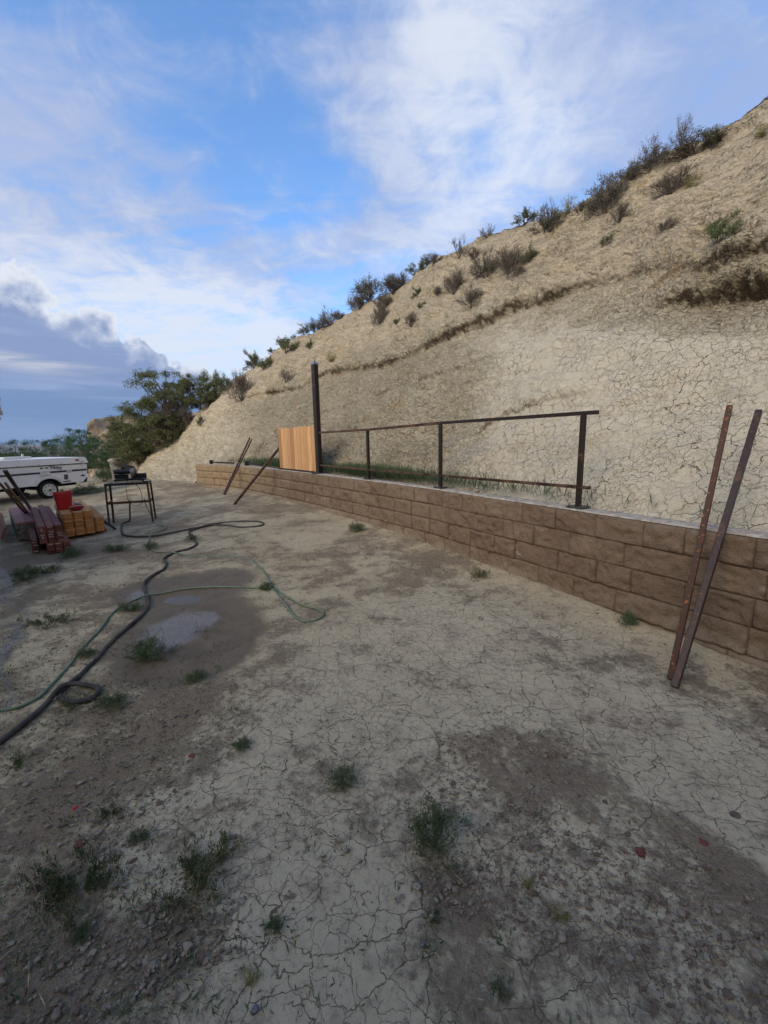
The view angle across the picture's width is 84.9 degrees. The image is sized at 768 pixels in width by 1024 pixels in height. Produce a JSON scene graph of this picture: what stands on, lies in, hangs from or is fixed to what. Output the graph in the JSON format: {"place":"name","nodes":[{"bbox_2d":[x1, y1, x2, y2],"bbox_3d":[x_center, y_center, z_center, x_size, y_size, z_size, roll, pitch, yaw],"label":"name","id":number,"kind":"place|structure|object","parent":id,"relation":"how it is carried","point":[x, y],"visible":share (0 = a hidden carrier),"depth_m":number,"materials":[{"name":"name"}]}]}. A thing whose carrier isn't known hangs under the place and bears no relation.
{"place":"outdoors","nodes":[
{"label":"outdoors","id":0,"kind":"place"},
{"bbox_2d":[0,445,77,452],"bbox_3d":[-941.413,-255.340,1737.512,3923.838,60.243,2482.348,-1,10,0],"label":"nearer hills","id":1,"kind":"structure","parent":0,"point":[40,448],"depth_m":2207.03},
{"bbox_2d":[86,412,197,476],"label":"sandstone bluff","id":2,"kind":"structure","parent":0,"point":[96,427],"depth_m":50.39,"materials":[{"name":"stone"}]},
{"bbox_2d":[0,449,767,1023],"bbox_3d":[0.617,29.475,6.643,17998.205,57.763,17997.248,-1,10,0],"label":"ground","id":3,"kind":"structure","parent":0,"point":[544,639],"depth_m":2.04,"materials":[{"name":"soil"}]},
{"bbox_2d":[0,482,27,512],"bbox_3d":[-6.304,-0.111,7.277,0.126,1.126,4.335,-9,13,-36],"label":"post hole digger","id":4,"kind":"object","parent":3,"relation":"on","point":[22,508],"visible":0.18,"depth_m":6.38,"materials":[{"name":"brown wood"}]},
{"bbox_2d":[0,567,29,714],"bbox_3d":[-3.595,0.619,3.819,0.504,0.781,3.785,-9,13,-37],"label":"puddle","id":5,"kind":"object","parent":3,"relation":"on","point":[17,628],"visible":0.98,"depth_m":3.59,"materials":[{"name":"liquid"}]},
{"bbox_2d":[3,470,30,510],"bbox_3d":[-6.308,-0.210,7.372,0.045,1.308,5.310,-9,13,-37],"label":"pry bar","id":6,"kind":"object","parent":3,"relation":"on","point":[12,481],"visible":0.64,"depth_m":6.20,"materials":[{"name":"black metal"}]},
{"bbox_2d":[0,439,37,456],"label":"broadleaf tree","id":7,"kind":"object","parent":3,"relation":"on","point":[12,449],"visible":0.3,"depth_m":32.65,"materials":[{"name":"green plant"}]},
{"bbox_2d":[9,511,38,541],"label":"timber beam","id":8,"kind":"structure","parent":3,"relation":"on","point":[21,531],"depth_m":7.04,"materials":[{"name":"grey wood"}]},
{"bbox_2d":[9,507,26,524],"bbox_3d":[-6.868,0.055,7.855,0.146,0.036,2.400,-11,14,-42],"label":"red board","id":9,"kind":"object","parent":8,"relation":"on","point":[17,516],"visible":1,"depth_m":7.58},
{"bbox_2d":[0,742,48,775],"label":"weed","id":10,"kind":"object","parent":3,"relation":"on","point":[17,762],"visible":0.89,"depth_m":2.15,"materials":[{"name":"plant"}]},
{"bbox_2d":[5,564,54,584],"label":"weed","id":11,"kind":"object","parent":3,"relation":"on","point":[27,572],"visible":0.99,"depth_m":4.98,"materials":[{"name":"green plant"}]},
{"bbox_2d":[3,439,64,456],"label":"broadleaf tree","id":12,"kind":"object","parent":3,"relation":"on","point":[36,450],"visible":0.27,"depth_m":31.80,"materials":[{"name":"green plant"}]},
{"bbox_2d":[0,454,87,498],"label":"camper trailer","id":13,"kind":"object","parent":3,"relation":"on","point":[44,477],"visible":0.9,"depth_m":12.40,"materials":[{"name":"white paint"}]},
{"bbox_2d":[16,610,79,629],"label":"weed","id":14,"kind":"object","parent":3,"relation":"on","point":[59,619],"visible":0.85,"depth_m":3.79,"materials":[{"name":"plant"}]},
{"bbox_2d":[38,434,96,463],"bbox_3d":[-21.872,-3.996,28.386,3.823,2.565,3.654,-1,10,0],"label":"broadleaf tree","id":15,"kind":"object","parent":3,"relation":"on","point":[50,449],"visible":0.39,"depth_m":28.10,"materials":[{"name":"green plant"}]},
{"bbox_2d":[14,833,123,944],"bbox_3d":[-1.109,1.321,1.497,0.294,0.339,0.318,-11,14,-43],"label":"weed","id":16,"kind":"object","parent":3,"relation":"on","point":[57,884],"visible":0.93,"depth_m":1.51,"materials":[{"name":"plant"}]},
{"bbox_2d":[54,545,87,559],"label":"weed","id":17,"kind":"object","parent":3,"relation":"on","point":[70,552],"visible":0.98,"depth_m":6.00,"materials":[{"name":"green plant"}]},
{"bbox_2d":[46,685,101,718],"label":"weed","id":18,"kind":"object","parent":3,"relation":"on","point":[70,706],"visible":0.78,"depth_m":2.60,"materials":[{"name":"plant"}]},
{"bbox_2d":[49,428,101,460],"bbox_3d":[-24.594,-5.278,33.455,3.546,2.897,3.609,8,13,41],"label":"broadleaf tree","id":19,"kind":"object","parent":3,"relation":"on","point":[78,431],"visible":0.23,"depth_m":33.57,"materials":[{"name":"green plant"}]},
{"bbox_2d":[53,433,108,473],"bbox_3d":[-19.275,-3.751,26.759,3.324,2.589,3.698,-1,10,0],"label":"broadleaf tree","id":20,"kind":"object","parent":3,"relation":"on","point":[67,438],"visible":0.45,"depth_m":26.53,"materials":[{"name":"green plant"}]},
{"bbox_2d":[70,645,97,660],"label":"weed","id":21,"kind":"object","parent":3,"relation":"on","point":[84,653],"visible":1,"depth_m":3.19,"materials":[{"name":"green plant"}]},
{"bbox_2d":[71,917,96,950],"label":"weed","id":22,"kind":"object","parent":3,"relation":"on","point":[83,926],"visible":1,"depth_m":1.38,"materials":[{"name":"green plant"}]},
{"bbox_2d":[61,483,107,494],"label":"weed","id":23,"kind":"object","parent":3,"relation":"on","point":[89,488],"visible":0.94,"depth_m":13.42,"materials":[{"name":"green plant"}]},
{"bbox_2d":[81,438,117,470],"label":"broadleaf tree","id":24,"kind":"object","parent":3,"relation":"on","point":[93,461],"visible":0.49,"depth_m":25.48,"materials":[{"name":"green plant"}]},
{"bbox_2d":[90,465,112,483],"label":"bush","id":25,"kind":"object","parent":3,"relation":"on","point":[101,474],"visible":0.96,"depth_m":16.89,"materials":[{"name":"green plant"}]},
{"bbox_2d":[96,445,119,467],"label":"broadleaf tree","id":26,"kind":"object","parent":3,"relation":"on","point":[104,459],"visible":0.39,"depth_m":23.99,"materials":[{"name":"green plant"}]},
{"bbox_2d":[95,801,120,822],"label":"weed","id":27,"kind":"object","parent":3,"relation":"on","point":[114,810],"visible":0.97,"depth_m":1.84,"materials":[{"name":"plant"}]},
{"bbox_2d":[90,688,134,714],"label":"weed","id":28,"kind":"object","parent":3,"relation":"on","point":[113,699],"visible":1,"depth_m":2.58,"materials":[{"name":"green plant"}]},
{"bbox_2d":[104,481,156,522],"bbox_3d":[-5.087,-0.193,8.441,0.800,0.831,0.360,-5,11,-18],"label":"work bench","id":29,"kind":"object","parent":3,"relation":"on","point":[111,502],"visible":0.94,"depth_m":8.35,"materials":[{"name":"black metal"}]},
{"bbox_2d":[113,465,148,505],"bbox_3d":[-5.010,-0.532,8.388,0.640,0.802,0.426,-5,11,-23],"label":"chop saw","id":30,"kind":"object","parent":29,"relation":"on","point":[123,472],"visible":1,"depth_m":8.32,"materials":[{"name":"black plastic"}]},
{"bbox_2d":[112,600,148,614],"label":"weed","id":31,"kind":"object","parent":3,"relation":"on","point":[134,606],"visible":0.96,"depth_m":4.03,"materials":[{"name":"green plant"}]},
{"bbox_2d":[0,500,263,744],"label":"water hose","id":32,"kind":"object","parent":3,"relation":"on","point":[59,690],"visible":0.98,"depth_m":3.01,"materials":[{"name":"black rubber"}]},
{"bbox_2d":[125,825,149,848],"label":"weed","id":33,"kind":"object","parent":3,"relation":"on","point":[135,835],"visible":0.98,"depth_m":1.71,"materials":[{"name":"green plant"}]},
{"bbox_2d":[120,634,182,666],"bbox_3d":[-1.799,1.038,3.194,0.414,0.210,0.413,2,11,18],"label":"weed","id":34,"kind":"object","parent":3,"relation":"on","point":[142,648],"visible":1,"depth_m":3.16,"materials":[{"name":"green plant"}]},
{"bbox_2d":[0,498,324,711],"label":"garden hose","id":35,"kind":"object","parent":3,"relation":"on","point":[47,688],"visible":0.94,"depth_m":4.10,"materials":[{"name":"green plastic"}]},
{"bbox_2d":[120,831,231,939],"bbox_3d":[-0.704,1.372,1.519,0.338,0.284,0.326,2,11,19],"label":"weed","id":36,"kind":"object","parent":3,"relation":"on","point":[198,883],"visible":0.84,"depth_m":1.49,"materials":[{"name":"plant"}]},
{"bbox_2d":[163,596,201,604],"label":"water","id":37,"kind":"structure","parent":3,"relation":"on","point":[179,600],"depth_m":4.40,"materials":[{"name":"grey liquid"}]},
{"bbox_2d":[179,668,207,685],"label":"weed","id":38,"kind":"object","parent":3,"relation":"on","point":[195,675],"visible":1,"depth_m":2.86,"materials":[{"name":"green plant"}]},
{"bbox_2d":[174,816,249,889],"bbox_3d":[-0.665,1.352,1.651,0.288,0.143,0.298,-7,12,-29],"label":"weed","id":39,"kind":"object","parent":3,"relation":"on","point":[225,838],"visible":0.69,"depth_m":1.64,"materials":[{"name":"plant"}]},
{"bbox_2d":[225,735,252,757],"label":"weed","id":40,"kind":"object","parent":3,"relation":"on","point":[240,745],"visible":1,"depth_m":2.21,"materials":[{"name":"green plant"}]},
{"bbox_2d":[241,963,263,992],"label":"weed","id":41,"kind":"object","parent":3,"relation":"on","point":[257,976],"visible":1,"depth_m":1.26,"materials":[{"name":"green plant"}]},
{"bbox_2d":[233,447,278,504],"bbox_3d":[-2.984,-0.848,9.870,1.176,1.294,0.055,-7,12,-29],"label":"steel bar","id":42,"kind":"object","parent":3,"relation":"on","point":[256,476],"visible":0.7,"depth_m":9.84,"materials":[{"name":"metal"}]},
{"bbox_2d":[259,909,284,935],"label":"weed","id":43,"kind":"object","parent":3,"relation":"on","point":[270,924],"visible":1,"depth_m":1.39,"materials":[{"name":"green plant"}]},
{"bbox_2d":[0,504,618,1023],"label":"sprigs","id":44,"kind":"object","parent":3,"relation":"on","point":[18,982],"visible":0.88,"depth_m":1.51,"materials":[{"name":"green plant"}]},
{"bbox_2d":[322,761,363,799],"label":"weed","id":45,"kind":"object","parent":3,"relation":"on","point":[342,775],"visible":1,"depth_m":1.97,"materials":[{"name":"green plant"}]},
{"bbox_2d":[0,509,767,1023],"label":"pebbles","id":46,"kind":"object","parent":3,"relation":"on","point":[450,887],"visible":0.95,"depth_m":1.44,"materials":[{"name":"stone"}]},
{"bbox_2d":[0,612,767,1022],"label":"straw bits","id":47,"kind":"object","parent":3,"relation":"on","point":[394,902],"visible":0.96,"depth_m":1.35,"materials":[{"name":"plant"}]},
{"bbox_2d":[401,789,470,881],"bbox_3d":[0.198,1.247,1.655,0.282,0.246,0.282,2,11,18],"label":"weed","id":48,"kind":"object","parent":3,"relation":"on","point":[438,822],"visible":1,"depth_m":1.64,"materials":[{"name":"green plant"}]},
{"bbox_2d":[196,463,767,669],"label":"retaining wall","id":49,"kind":"structure","parent":3,"relation":"on","point":[617,562],"depth_m":3.92,"materials":[{"name":"concrete"}]},
{"bbox_2d":[277,359,598,508],"bbox_3d":[-0.254,-1.643,6.877,0.296,2.251,7.742,-8,12,-34],"label":"steel fence","id":50,"kind":"object","parent":49,"relation":"on","point":[300,449],"visible":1,"depth_m":7.21,"materials":[{"name":"metal"}]},
{"bbox_2d":[489,974,514,1007],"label":"weed","id":51,"kind":"object","parent":3,"relation":"on","point":[500,993],"visible":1,"depth_m":1.22,"materials":[{"name":"green plant"}]},
{"bbox_2d":[548,899,572,924],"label":"weed","id":52,"kind":"object","parent":3,"relation":"on","point":[562,914],"visible":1,"depth_m":1.42,"materials":[{"name":"green plant"}]},
{"bbox_2d":[615,606,641,628],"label":"weed","id":53,"kind":"object","parent":3,"relation":"on","point":[629,618],"visible":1,"depth_m":3.46,"materials":[{"name":"green plant"}]},
{"bbox_2d":[667,405,732,679],"bbox_3d":[2.248,0.155,2.971,1.056,1.810,0.036,-11,14,-43],"label":"steel bar","id":54,"kind":"object","parent":3,"relation":"on","point":[697,553],"visible":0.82,"depth_m":2.94,"materials":[{"name":"metal"}]},
{"bbox_2d":[671,409,762,688],"bbox_3d":[2.315,0.189,2.897,1.216,1.772,0.040,-9,13,-37],"label":"steel bar","id":55,"kind":"object","parent":3,"relation":"on","point":[708,574],"visible":1,"depth_m":2.86,"materials":[{"name":"metal"}]},
{"bbox_2d":[0,0,767,444],"label":"sky","id":56,"kind":"structure","parent":0,"point":[185,185],"materials":[{"name":"blue"}]},
{"bbox_2d":[105,99,767,532],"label":"hillside","id":57,"kind":"structure","parent":0,"point":[645,341],"depth_m":5.44,"materials":[{"name":"soil"}]},
{"bbox_2d":[100,423,139,456],"bbox_3d":[-11.604,-3.125,18.839,1.812,1.828,1.950,-10,13,-39],"label":"juniper tree","id":58,"kind":"object","parent":57,"relation":"on","point":[113,429],"visible":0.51,"depth_m":18.62,"materials":[{"name":"green plant"}]},
{"bbox_2d":[112,437,154,466],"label":"juniper tree","id":59,"kind":"object","parent":57,"relation":"on","point":[136,455],"visible":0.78,"depth_m":17.77,"materials":[{"name":"green plant"}]},
{"bbox_2d":[105,400,173,452],"bbox_3d":[-10.402,-3.711,18.657,2.914,2.481,2.678,-1,10,0],"label":"juniper tree","id":60,"kind":"object","parent":57,"relation":"on","point":[125,430],"visible":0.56,"depth_m":17.86,"materials":[{"name":"green plant"}]},
{"bbox_2d":[136,422,171,446],"bbox_3d":[-9.733,-3.483,18.227,1.345,1.389,1.431,3,11,24],"label":"dry brush","id":61,"kind":"object","parent":57,"relation":"on","point":[160,439],"visible":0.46,"depth_m":17.95,"materials":[{"name":"green plant"}]},
{"bbox_2d":[119,367,198,436],"bbox_3d":[-9.580,-4.898,18.695,3.656,3.044,3.289,-1,10,0],"label":"juniper tree","id":62,"kind":"object","parent":57,"relation":"on","point":[150,401],"visible":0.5,"depth_m":17.77,"materials":[{"name":"green plant"}]},
{"bbox_2d":[140,391,189,440],"bbox_3d":[-9.524,-4.210,18.148,1.804,2.277,1.624,-10,13,-41],"label":"dry brush","id":63,"kind":"object","parent":57,"relation":"on","point":[169,404],"visible":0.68,"depth_m":17.95,"materials":[{"name":"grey plant"}]},
{"bbox_2d":[145,409,193,441],"bbox_3d":[-9.369,-3.685,18.386,2.290,1.654,1.953,-10,14,-42],"label":"juniper tree","id":64,"kind":"object","parent":57,"relation":"on","point":[175,437],"visible":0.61,"depth_m":17.87,"materials":[{"name":"green plant"}]},
{"bbox_2d":[166,379,198,409],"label":"juniper tree","id":65,"kind":"object","parent":57,"relation":"on","point":[178,401],"visible":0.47,"depth_m":18.36,"materials":[{"name":"green plant"}]},
{"bbox_2d":[175,404,195,427],"bbox_3d":[-8.630,-4.087,18.380,1.328,1.393,1.137,8,14,42],"label":"dry brush","id":66,"kind":"object","parent":57,"relation":"on","point":[184,411],"visible":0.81,"depth_m":18.11,"materials":[{"name":"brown plant"}]},
{"bbox_2d":[164,368,224,410],"bbox_3d":[-8.304,-5.293,18.181,2.315,1.788,2.336,9,14,44],"label":"juniper tree","id":67,"kind":"object","parent":57,"relation":"on","point":[203,377],"visible":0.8,"depth_m":18.00,"materials":[{"name":"green plant"}]},
{"bbox_2d":[195,381,223,402],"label":"juniper tree","id":68,"kind":"object","parent":57,"relation":"on","point":[202,394],"visible":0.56,"depth_m":17.86,"materials":[{"name":"green plant"}]},
{"bbox_2d":[212,369,232,394],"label":"hillside shrub","id":69,"kind":"object","parent":57,"relation":"on","point":[218,380],"visible":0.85,"depth_m":17.36,"materials":[{"name":"green plant"}]},
{"bbox_2d":[223,368,253,402],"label":"hillside shrub","id":70,"kind":"object","parent":57,"relation":"on","point":[239,382],"visible":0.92,"depth_m":15.40,"materials":[{"name":"brown plant"}]},
{"bbox_2d":[243,349,259,370],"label":"hillside shrub","id":71,"kind":"object","parent":57,"relation":"on","point":[254,358],"visible":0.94,"depth_m":17.44,"materials":[{"name":"green plant"}]},
{"bbox_2d":[275,335,299,353],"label":"hillside shrub","id":72,"kind":"object","parent":57,"relation":"on","point":[284,344],"visible":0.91,"depth_m":14.93,"materials":[{"name":"green plant"}]},
{"bbox_2d":[297,316,326,333],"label":"hillside shrub","id":73,"kind":"object","parent":57,"relation":"on","point":[311,327],"visible":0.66,"depth_m":15.37,"materials":[{"name":"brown plant"}]},
{"bbox_2d":[347,274,388,305],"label":"hillside shrub","id":74,"kind":"object","parent":57,"relation":"on","point":[368,291],"visible":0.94,"depth_m":13.08,"materials":[{"name":"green plant"}]},
{"bbox_2d":[369,300,389,326],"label":"hillside shrub","id":75,"kind":"object","parent":57,"relation":"on","point":[383,312],"visible":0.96,"depth_m":10.94,"materials":[{"name":"brown plant"}]},
{"bbox_2d":[368,293,391,308],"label":"hillside shrub","id":76,"kind":"object","parent":57,"relation":"on","point":[387,300],"visible":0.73,"depth_m":11.50,"materials":[{"name":"brown plant"}]},
{"bbox_2d":[377,269,406,296],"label":"hillside shrub","id":77,"kind":"object","parent":57,"relation":"on","point":[390,287],"visible":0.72,"depth_m":11.50,"materials":[{"name":"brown plant"}]},
{"bbox_2d":[404,257,425,275],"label":"hillside shrub","id":78,"kind":"object","parent":57,"relation":"on","point":[421,267],"visible":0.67,"depth_m":11.07,"materials":[{"name":"green plant"}]},
{"bbox_2d":[442,265,470,294],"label":"hillside shrub","id":79,"kind":"object","parent":57,"relation":"on","point":[456,279],"visible":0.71,"depth_m":8.44,"materials":[{"name":"brown plant"}]},
{"bbox_2d":[454,281,484,307],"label":"hillside shrub","id":80,"kind":"object","parent":57,"relation":"on","point":[470,298],"visible":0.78,"depth_m":7.55,"materials":[{"name":"brown plant"}]},
{"bbox_2d":[467,245,506,278],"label":"hillside shrub","id":81,"kind":"object","parent":57,"relation":"on","point":[487,264],"visible":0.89,"depth_m":7.74,"materials":[{"name":"brown plant"}]},
{"bbox_2d":[490,243,531,274],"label":"hillside shrub","id":82,"kind":"object","parent":57,"relation":"on","point":[513,260],"visible":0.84,"depth_m":7.19,"materials":[{"name":"brown plant"}]},
{"bbox_2d":[506,263,527,278],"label":"hillside shrub","id":83,"kind":"object","parent":57,"relation":"on","point":[518,269],"visible":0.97,"depth_m":6.96,"materials":[{"name":"grey plant"}]},
{"bbox_2d":[509,206,538,225],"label":"hillside shrub","id":84,"kind":"object","parent":57,"relation":"on","point":[526,215],"visible":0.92,"depth_m":8.07,"materials":[{"name":"green plant"}]},
{"bbox_2d":[526,203,565,234],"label":"hillside shrub","id":85,"kind":"object","parent":57,"relation":"on","point":[551,220],"visible":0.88,"depth_m":7.17,"materials":[{"name":"brown plant"}]},
{"bbox_2d":[578,168,627,220],"bbox_3d":[3.244,-4.689,6.284,0.593,0.672,0.895,-2,10,-7],"label":"hillside shrub","id":86,"kind":"object","parent":57,"relation":"on","point":[600,195],"visible":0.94,"depth_m":6.18,"materials":[{"name":"brown plant"}]},
{"bbox_2d":[600,200,634,229],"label":"hillside shrub","id":87,"kind":"object","parent":57,"relation":"on","point":[620,212],"visible":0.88,"depth_m":5.77,"materials":[{"name":"brown plant"}]},
{"bbox_2d":[614,162,642,181],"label":"hillside shrub","id":88,"kind":"object","parent":57,"relation":"on","point":[630,168],"visible":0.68,"depth_m":6.16,"materials":[{"name":"brown plant"}]},
{"bbox_2d":[628,132,672,177],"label":"hillside shrub","id":89,"kind":"object","parent":57,"relation":"on","point":[649,158],"visible":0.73,"depth_m":5.99,"materials":[{"name":"brown plant"}]},
{"bbox_2d":[651,215,679,235],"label":"hillside shrub","id":90,"kind":"object","parent":57,"relation":"on","point":[665,223],"visible":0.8,"depth_m":4.98,"materials":[{"name":"brown plant"}]},
{"bbox_2d":[646,156,702,199],"bbox_3d":[3.758,-4.267,5.394,0.581,0.318,0.618,-3,10,-11],"label":"hillside shrub","id":91,"kind":"object","parent":57,"relation":"on","point":[676,180],"visible":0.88,"depth_m":5.40,"materials":[{"name":"brown plant"}]},
{"bbox_2d":[665,113,697,147],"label":"hillside shrub","id":92,"kind":"object","parent":57,"relation":"on","point":[681,132],"visible":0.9,"depth_m":5.79,"materials":[{"name":"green plant"}]},
{"bbox_2d":[650,123,736,166],"bbox_3d":[4.098,-4.882,5.606,0.635,0.338,0.958,-10,14,-41],"label":"hillside shrub","id":93,"kind":"object","parent":57,"relation":"on","point":[684,147],"visible":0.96,"depth_m":5.54,"materials":[{"name":"brown plant"}]},
{"bbox_2d":[700,123,721,150],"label":"hillside shrub","id":94,"kind":"object","parent":57,"relation":"on","point":[715,134],"visible":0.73,"depth_m":5.44,"materials":[{"name":"green plant"}]},
{"bbox_2d":[701,208,743,244],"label":"hillside shrub","id":95,"kind":"object","parent":57,"relation":"on","point":[714,230],"visible":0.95,"depth_m":4.23,"materials":[{"name":"green plant"}]},
{"bbox_3d":[-5.804,0.149,7.067,0.089,0.034,2.600,-10,13,-40],"label":"lumber board","id":96,"kind":"object","parent":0,"visible":0},
{"bbox_2d":[31,511,45,531],"bbox_3d":[-5.830,0.113,7.066,0.089,0.057,2.603,-10,13,-40],"label":"lumber board","id":97,"kind":"object","parent":96,"relation":"on","point":[41,530],"visible":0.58,"depth_m":6.11,"materials":[{"name":"wood"}]},
{"bbox_2d":[31,507,45,528],"bbox_3d":[-5.837,0.076,7.067,0.089,0.034,2.600,-10,13,-40],"label":"lumber board","id":98,"kind":"object","parent":97,"relation":"on","point":[38,518],"visible":1,"depth_m":6.78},
{"bbox_3d":[-5.761,0.136,7.138,0.089,0.034,2.603,-10,13,-40],"label":"lumber board","id":99,"kind":"object","parent":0,"visible":0},
{"bbox_2d":[38,509,53,530],"bbox_3d":[-5.759,0.101,7.128,0.089,0.034,2.600,-10,13,-41],"label":"lumber board","id":100,"kind":"object","parent":99,"relation":"on","point":[48,529],"visible":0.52,"depth_m":6.18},
{"bbox_2d":[37,505,53,527],"bbox_3d":[-5.854,0.045,7.242,0.089,0.034,2.903,-10,13,-40],"label":"lumber board","id":101,"kind":"object","parent":100,"relation":"on","point":[48,523],"visible":1,"depth_m":6.86,"materials":[{"name":"wood"}]},
{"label":"lumber board","id":102,"kind":"object","parent":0,"visible":0},
{"bbox_2d":[44,506,61,526],"bbox_3d":[-5.680,0.054,7.175,0.089,0.034,2.600,-10,13,-41],"label":"lumber board","id":103,"kind":"object","parent":102,"relation":"on","point":[53,518],"visible":0.86,"depth_m":6.84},
{"label":"cedar picket","id":104,"kind":"object","parent":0,"visible":0},
{"bbox_2d":[70,501,81,512],"bbox_3d":[-5.817,-0.101,7.852,0.138,0.019,1.830,-9,13,-40],"label":"cedar picket","id":105,"kind":"object","parent":104,"relation":"on","point":[79,511],"visible":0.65,"depth_m":7.23,"materials":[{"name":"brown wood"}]},
{"bbox_2d":[52,491,72,509],"bbox_3d":[-5.756,-0.208,7.543,0.302,0.300,0.334,-10,14,-42],"label":"bucket","id":106,"kind":"object","parent":105,"relation":"on","point":[63,500],"visible":0.98,"depth_m":7.45,"materials":[{"name":"red plastic"}]},
{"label":"backfill path","id":107,"kind":"structure","parent":0,"visible":0},
{"bbox_2d":[211,455,758,518],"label":"grass","id":108,"kind":"structure","parent":107,"relation":"on","point":[273,461],"depth_m":6.66,"materials":[{"name":"green plant"}]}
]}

